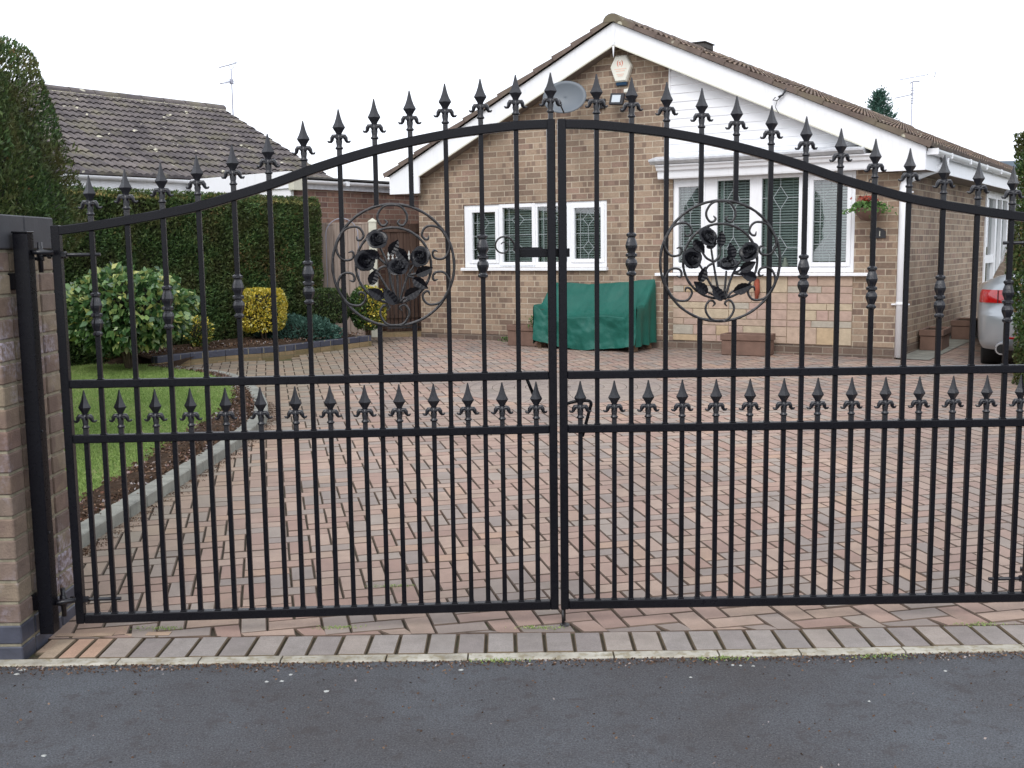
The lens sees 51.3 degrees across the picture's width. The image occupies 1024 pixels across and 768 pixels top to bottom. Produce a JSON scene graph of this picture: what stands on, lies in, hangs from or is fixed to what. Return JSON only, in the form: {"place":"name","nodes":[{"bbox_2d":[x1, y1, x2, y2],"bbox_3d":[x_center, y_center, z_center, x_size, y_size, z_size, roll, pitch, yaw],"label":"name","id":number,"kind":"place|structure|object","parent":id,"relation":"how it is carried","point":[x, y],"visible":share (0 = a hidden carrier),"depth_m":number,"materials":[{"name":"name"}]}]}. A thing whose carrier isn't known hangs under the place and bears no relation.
{"place":"outdoors","nodes":[
{"label":"outdoors","id":0,"kind":"place"},
{"bbox_2d":[35,632,171,655],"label":"cut paving","id":1,"kind":"structure","parent":0,"point":[47,646],"depth_m":3.91,"materials":[{"name":"brown brick"}]},
{"bbox_2d":[63,363,235,500],"bbox_3d":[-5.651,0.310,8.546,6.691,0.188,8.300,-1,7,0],"label":"lawn ground","id":2,"kind":"structure","parent":0,"point":[144,415],"depth_m":8.64,"materials":[{"name":"green plant"}]},
{"bbox_2d":[0,34,95,391],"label":"clipped conifer","id":3,"kind":"object","parent":2,"relation":"on","point":[31,179],"visible":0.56,"depth_m":6.59,"materials":[{"name":"green plant"}]},
{"bbox_2d":[65,261,199,368],"bbox_3d":[-4.100,-0.735,11.334,1.525,1.146,1.326,-1,7,0],"label":"laurel bush","id":4,"kind":"object","parent":2,"relation":"on","point":[114,299],"visible":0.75,"depth_m":10.97,"materials":[{"name":"green plant"}]},
{"bbox_2d":[63,185,323,365],"bbox_3d":[-5.532,-1.092,11.350,1.030,2.101,9.255,4,9,34],"label":"long hedge","id":5,"kind":"object","parent":2,"relation":"on","point":[253,237],"visible":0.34,"depth_m":13.37,"materials":[{"name":"green plant"}]},
{"bbox_2d":[79,369,253,520],"bbox_3d":[-2.584,0.252,8.478,1.065,0.144,7.138,-3,7,-14],"label":"soil strip","id":6,"kind":"object","parent":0,"point":[118,484],"visible":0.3,"depth_m":6.55,"materials":[{"name":"brown soil"}]},
{"bbox_2d":[94,333,355,365],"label":"bed soil","id":7,"kind":"structure","parent":0,"point":[144,359],"depth_m":12.78,"materials":[{"name":"brown soil"}]},
{"bbox_2d":[183,315,214,346],"bbox_3d":[-3.720,-0.595,12.718,0.363,0.460,0.379,-1,7,0],"label":"young golden shrub","id":8,"kind":"object","parent":7,"relation":"on","point":[194,338],"visible":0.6,"depth_m":12.63,"materials":[{"name":"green plant"}]},
{"bbox_2d":[68,331,366,527],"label":"leaf litter","id":9,"kind":"object","parent":7,"relation":"on","point":[249,401],"visible":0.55,"depth_m":7.93,"materials":[{"name":"brown plant"}]},
{"bbox_2d":[242,287,288,338],"bbox_3d":[-3.160,-0.873,13.542,0.604,0.730,0.594,-1,7,0],"label":"golden shrub","id":10,"kind":"object","parent":7,"relation":"on","point":[257,311],"visible":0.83,"depth_m":13.34,"materials":[{"name":"yellow plant"}]},
{"bbox_2d":[253,313,342,340],"bbox_3d":[-2.779,-0.652,13.799,1.221,0.559,0.624,-1,7,0],"label":"blue juniper","id":11,"kind":"object","parent":7,"relation":"on","point":[295,327],"visible":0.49,"depth_m":13.65,"materials":[{"name":"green plant"}]},
{"bbox_2d":[306,287,350,324],"bbox_3d":[-2.455,-0.966,14.286,0.591,0.687,0.577,-1,7,0],"label":"clipped topiary","id":12,"kind":"object","parent":7,"relation":"on","point":[326,304],"visible":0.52,"depth_m":14.08,"materials":[{"name":"green plant"}]},
{"bbox_2d":[0,652,1023,767],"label":"road","id":13,"kind":"structure","parent":0,"point":[720,720],"depth_m":3.21,"materials":[{"name":"grey asphalt"}]},
{"bbox_2d":[0,402,1023,767],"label":"grit","id":14,"kind":"object","parent":13,"relation":"on","point":[204,474],"visible":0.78,"depth_m":3.61,"materials":[{"name":"grey gravel"}]},
{"bbox_2d":[0,0,1023,180],"label":"sky","id":15,"kind":"structure","parent":0,"point":[307,61],"materials":[{"name":"white"}]},
{"bbox_2d":[28,336,1023,662],"bbox_3d":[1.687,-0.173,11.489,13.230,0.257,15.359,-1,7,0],"label":"driveway paving","id":16,"kind":"structure","parent":0,"point":[432,354],"depth_m":5.59,"materials":[{"name":"brown brick"}]},
{"bbox_2d":[0,214,75,659],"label":"brick pier","id":17,"kind":"structure","parent":16,"relation":"on","point":[21,637],"depth_m":3.70,"materials":[{"name":"brick"}]},
{"bbox_2d":[8,231,75,633],"bbox_3d":[-1.639,0.183,3.696,0.151,1.411,0.110,-1,7,0],"label":"gate post","id":18,"kind":"object","parent":17,"relation":"attached to","point":[45,600],"visible":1,"depth_m":3.69,"materials":[{"name":"black metal"}]},
{"bbox_2d":[35,73,569,623],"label":"driveway gate","id":19,"kind":"structure","parent":18,"relation":"attached to","point":[363,261],"depth_m":3.81,"materials":[{"name":"black metal"}]},
{"bbox_2d":[70,365,267,548],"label":"lawn kerb","id":20,"kind":"structure","parent":16,"relation":"on","point":[167,485],"depth_m":6.15,"materials":[{"name":"concrete"}]},
{"bbox_2d":[151,335,371,365],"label":"bed wall","id":21,"kind":"structure","parent":16,"relation":"on","point":[286,351],"depth_m":12.80,"materials":[{"name":"beige brick"}]},
{"bbox_2d":[325,218,359,286],"bbox_3d":[-2.379,-1.613,15.012,0.462,1.431,0.010,-1,7,0],"label":"garden hoop","id":22,"kind":"object","parent":16,"relation":"on","point":[326,247],"visible":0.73,"depth_m":14.97,"materials":[{"name":"metal"}]},
{"bbox_2d":[319,222,371,335],"bbox_3d":[-2.383,-1.497,15.284,0.712,1.617,0.070,-1,7,0],"label":"fence","id":23,"kind":"object","parent":16,"relation":"on","point":[351,241],"visible":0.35,"depth_m":15.21,"materials":[{"name":"brown wood"}]},
{"bbox_2d":[349,284,386,334],"bbox_3d":[-1.946,-1.002,14.437,0.534,0.705,0.542,-1,7,0],"label":"variegated shrub","id":24,"kind":"object","parent":16,"relation":"on","point":[370,308],"visible":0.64,"depth_m":14.28,"materials":[{"name":"green plant"}]},
{"bbox_2d":[368,218,378,336],"bbox_3d":[-1.967,-1.514,15.227,0.120,1.694,0.120,-1,7,0],"label":"fence post","id":25,"kind":"object","parent":16,"relation":"on","point":[372,223],"visible":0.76,"depth_m":15.14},
{"bbox_2d":[383,331,421,336],"bbox_3d":[-1.540,-0.733,15.602,0.783,0.070,0.550,-1,7,0],"label":"gate step","id":26,"kind":"object","parent":16,"relation":"on","point":[399,334],"visible":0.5,"depth_m":15.33,"materials":[{"name":"beige brick"}]},
{"bbox_2d":[384,223,421,331],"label":"side gate","id":27,"kind":"structure","parent":26,"relation":"on","point":[409,243],"depth_m":15.53,"materials":[{"name":"brown wood"}]},
{"bbox_2d":[506,315,547,346],"bbox_3d":[0.257,-0.712,13.872,0.641,0.427,0.420,3,8,30],"label":"planter","id":28,"kind":"object","parent":16,"relation":"on","point":[526,334],"visible":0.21,"depth_m":13.82,"materials":[{"name":"ceramic"}]},
{"bbox_2d":[560,623,569,626],"bbox_3d":[0.196,0.894,3.957,0.036,0.008,0.035,-1,7,0],"label":"ground socket","id":29,"kind":"object","parent":16,"relation":"in","point":[565,624],"visible":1,"depth_m":3.95,"materials":[{"name":"metal"}]},
{"bbox_2d":[125,582,1015,663],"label":"joint weeds","id":30,"kind":"object","parent":16,"relation":"on","point":[492,660],"visible":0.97,"depth_m":3.90,"materials":[{"name":"green plant"}]},
{"bbox_2d":[537,309,651,351],"bbox_3d":[1.028,-0.795,13.454,1.390,0.690,0.488,3,8,30],"label":"garden bench","id":31,"kind":"object","parent":16,"relation":"on","point":[539,344],"visible":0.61,"depth_m":13.33,"materials":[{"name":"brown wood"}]},
{"bbox_2d":[533,279,656,349],"bbox_3d":[1.019,-0.878,13.429,1.484,0.862,0.628,3,8,30],"label":"bench cover","id":32,"kind":"object","parent":31,"relation":"on","point":[613,315],"visible":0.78,"depth_m":13.28,"materials":[{"name":"green fabric"}]},
{"bbox_2d":[720,332,775,355],"bbox_3d":[2.779,-0.470,12.575,0.574,0.250,0.304,3,8,30],"label":"planter","id":33,"kind":"object","parent":16,"relation":"on","point":[750,344],"visible":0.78,"depth_m":12.46,"materials":[{"name":"ceramic"}]},
{"bbox_2d":[976,235,1023,363],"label":"parked car","id":34,"kind":"object","parent":16,"relation":"on","point":[990,298],"visible":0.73,"depth_m":10.84,"materials":[{"name":"grey paint"}]},
{"bbox_2d":[1004,131,1023,384],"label":"boundary hedge","id":35,"kind":"object","parent":16,"relation":"on","point":[1017,298],"visible":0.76,"depth_m":9.71,"materials":[{"name":"green plant"}]},
{"bbox_3d":[1.989,0.109,3.922,0.151,1.411,0.110,-1,7,0],"label":"gate post","id":36,"kind":"object","parent":16,"relation":"on","visible":0},
{"bbox_2d":[557,74,1023,622],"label":"driveway gate","id":37,"kind":"structure","parent":36,"relation":"attached to","point":[747,254],"depth_m":3.87,"materials":[{"name":"black metal"}]},
{"bbox_2d":[38,625,1023,658],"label":"border paving","id":38,"kind":"structure","parent":0,"point":[386,645],"depth_m":3.78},
{"bbox_2d":[459,373,670,403],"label":"circular paving","id":39,"kind":"structure","parent":0,"point":[510,387],"depth_m":10.00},
{"bbox_2d":[896,336,977,359],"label":"side path","id":40,"kind":"structure","parent":0,"point":[927,354],"depth_m":12.58,"materials":[{"name":"grey concrete"}]},
{"bbox_2d":[919,326,950,350],"bbox_3d":[5.132,-0.553,12.948,0.274,0.250,0.604,3,8,30],"label":"planter","id":41,"kind":"object","parent":40,"relation":"on","point":[927,337],"visible":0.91,"depth_m":12.73,"materials":[{"name":"ceramic"}]},
{"bbox_2d":[951,317,977,339],"bbox_3d":[6.028,-0.738,14.180,0.284,0.250,0.644,3,8,30],"label":"planter","id":42,"kind":"object","parent":40,"relation":"on","point":[960,327],"visible":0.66,"depth_m":13.94,"materials":[{"name":"ceramic"}]},
{"bbox_2d":[1000,161,1019,167],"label":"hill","id":43,"kind":"structure","parent":0,"point":[1010,163],"depth_m":235.69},
{"bbox_3d":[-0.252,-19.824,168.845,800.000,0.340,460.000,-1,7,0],"label":"ground","id":44,"kind":"structure","parent":0,"visible":0},
{"bbox_2d":[8,80,332,193],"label":"neighbour house","id":45,"kind":"structure","parent":44,"relation":"on","point":[139,139],"depth_m":17.36,"materials":[{"name":"grey tile"}]},
{"bbox_2d":[219,57,246,114],"bbox_3d":[-5.365,-5.556,20.369,0.232,1.390,0.650,5,9,36],"label":"tv aerial","id":46,"kind":"object","parent":45,"relation":"attached to","point":[231,81],"visible":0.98,"depth_m":20.34,"materials":[{"name":"metal"}]},
{"bbox_2d":[191,171,418,330],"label":"garage","id":47,"kind":"structure","parent":44,"relation":"on","point":[358,195],"depth_m":15.59,"materials":[{"name":"brown brick"}]},
{"bbox_2d":[0,644,1023,666],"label":"edging strip","id":48,"kind":"object","parent":44,"relation":"on","point":[516,656],"visible":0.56,"depth_m":3.66,"materials":[{"name":"concrete"}]},
{"bbox_2d":[383,13,1020,358],"bbox_3d":[5.453,-3.212,19.387,7.319,4.388,15.341,4,9,33],"label":"bungalow","id":49,"kind":"object","parent":44,"relation":"on","point":[686,70],"visible":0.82,"depth_m":13.17,"materials":[{"name":"brick"}]},
{"bbox_2d":[461,200,607,270],"bbox_3d":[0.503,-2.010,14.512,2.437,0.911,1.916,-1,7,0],"label":"window","id":50,"kind":"structure","parent":49,"relation":"in","point":[499,218],"depth_m":14.36,"materials":[{"name":"white plastic"}]},
{"bbox_2d":[543,81,605,113],"bbox_3d":[0.829,-3.558,13.227,0.784,0.410,0.462,-4,8,-22],"label":"satellite dish","id":51,"kind":"object","parent":49,"relation":"attached to","point":[571,96],"visible":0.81,"depth_m":13.23,"materials":[{"name":"grey metal"}]},
{"bbox_2d":[610,55,632,86],"bbox_3d":[1.356,-3.884,13.223,0.290,0.365,0.071,3,8,30],"label":"alarm box","id":52,"kind":"object","parent":49,"relation":"attached to","point":[621,67],"visible":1,"depth_m":13.19,"materials":[{"name":"white plastic"}]},
{"bbox_2d":[609,89,635,111],"bbox_3d":[1.361,-3.504,13.194,0.276,0.290,0.193,5,9,39],"label":"floodlight","id":53,"kind":"object","parent":49,"relation":"attached to","point":[617,98],"visible":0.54,"depth_m":13.14,"materials":[{"name":"black plastic"}]},
{"bbox_2d":[754,278,759,298],"bbox_3d":[2.912,-1.124,12.665,0.068,0.257,0.088,3,8,30],"label":"wall ornament","id":54,"kind":"object","parent":49,"relation":"attached to","point":[757,286],"depth_m":12.64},
{"bbox_2d":[655,170,867,275],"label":"window","id":55,"kind":"structure","parent":49,"relation":"in","point":[787,188],"depth_m":12.70,"materials":[{"name":"white plastic"}]},
{"bbox_2d":[773,88,786,112],"bbox_3d":[3.034,-3.209,12.087,0.165,0.278,0.026,3,8,30],"label":"cable","id":56,"kind":"object","parent":49,"relation":"hanging from","point":[781,95],"visible":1,"depth_m":12.07,"materials":[{"name":"black plastic"}]},
{"bbox_2d":[842,178,896,220],"bbox_3d":[3.923,-2.042,11.739,0.587,0.490,0.672,1,7,11],"label":"hanging basket","id":57,"kind":"object","parent":49,"relation":"hanging from","point":[862,209],"visible":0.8,"depth_m":11.70,"materials":[{"name":"green plant"}]},
{"bbox_2d":[876,227,885,237],"bbox_3d":[4.091,-1.692,11.926,0.170,0.120,0.022,3,8,30],"label":"house number","id":58,"kind":"object","parent":49,"relation":"attached to","point":[880,232],"visible":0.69,"depth_m":11.90,"materials":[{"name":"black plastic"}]},
{"bbox_2d":[895,72,935,125],"bbox_3d":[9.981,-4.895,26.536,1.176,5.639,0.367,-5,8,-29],"label":"tv aerial","id":59,"kind":"object","parent":49,"relation":"attached to","point":[912,98],"visible":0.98,"depth_m":26.31,"materials":[{"name":"metal"}]},
{"bbox_2d":[982,190,1008,282],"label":"side door","id":60,"kind":"structure","parent":49,"relation":"in","point":[995,230],"depth_m":16.73,"materials":[{"name":"white plastic"}]},
{"bbox_2d":[865,85,899,120],"bbox_3d":[12.885,-6.935,37.371,2.500,6.927,2.353,-1,7,0],"label":"distant conifer","id":61,"kind":"object","parent":44,"relation":"on","point":[877,104],"visible":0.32,"depth_m":36.92,"materials":[{"name":"green plant"}]}
]}

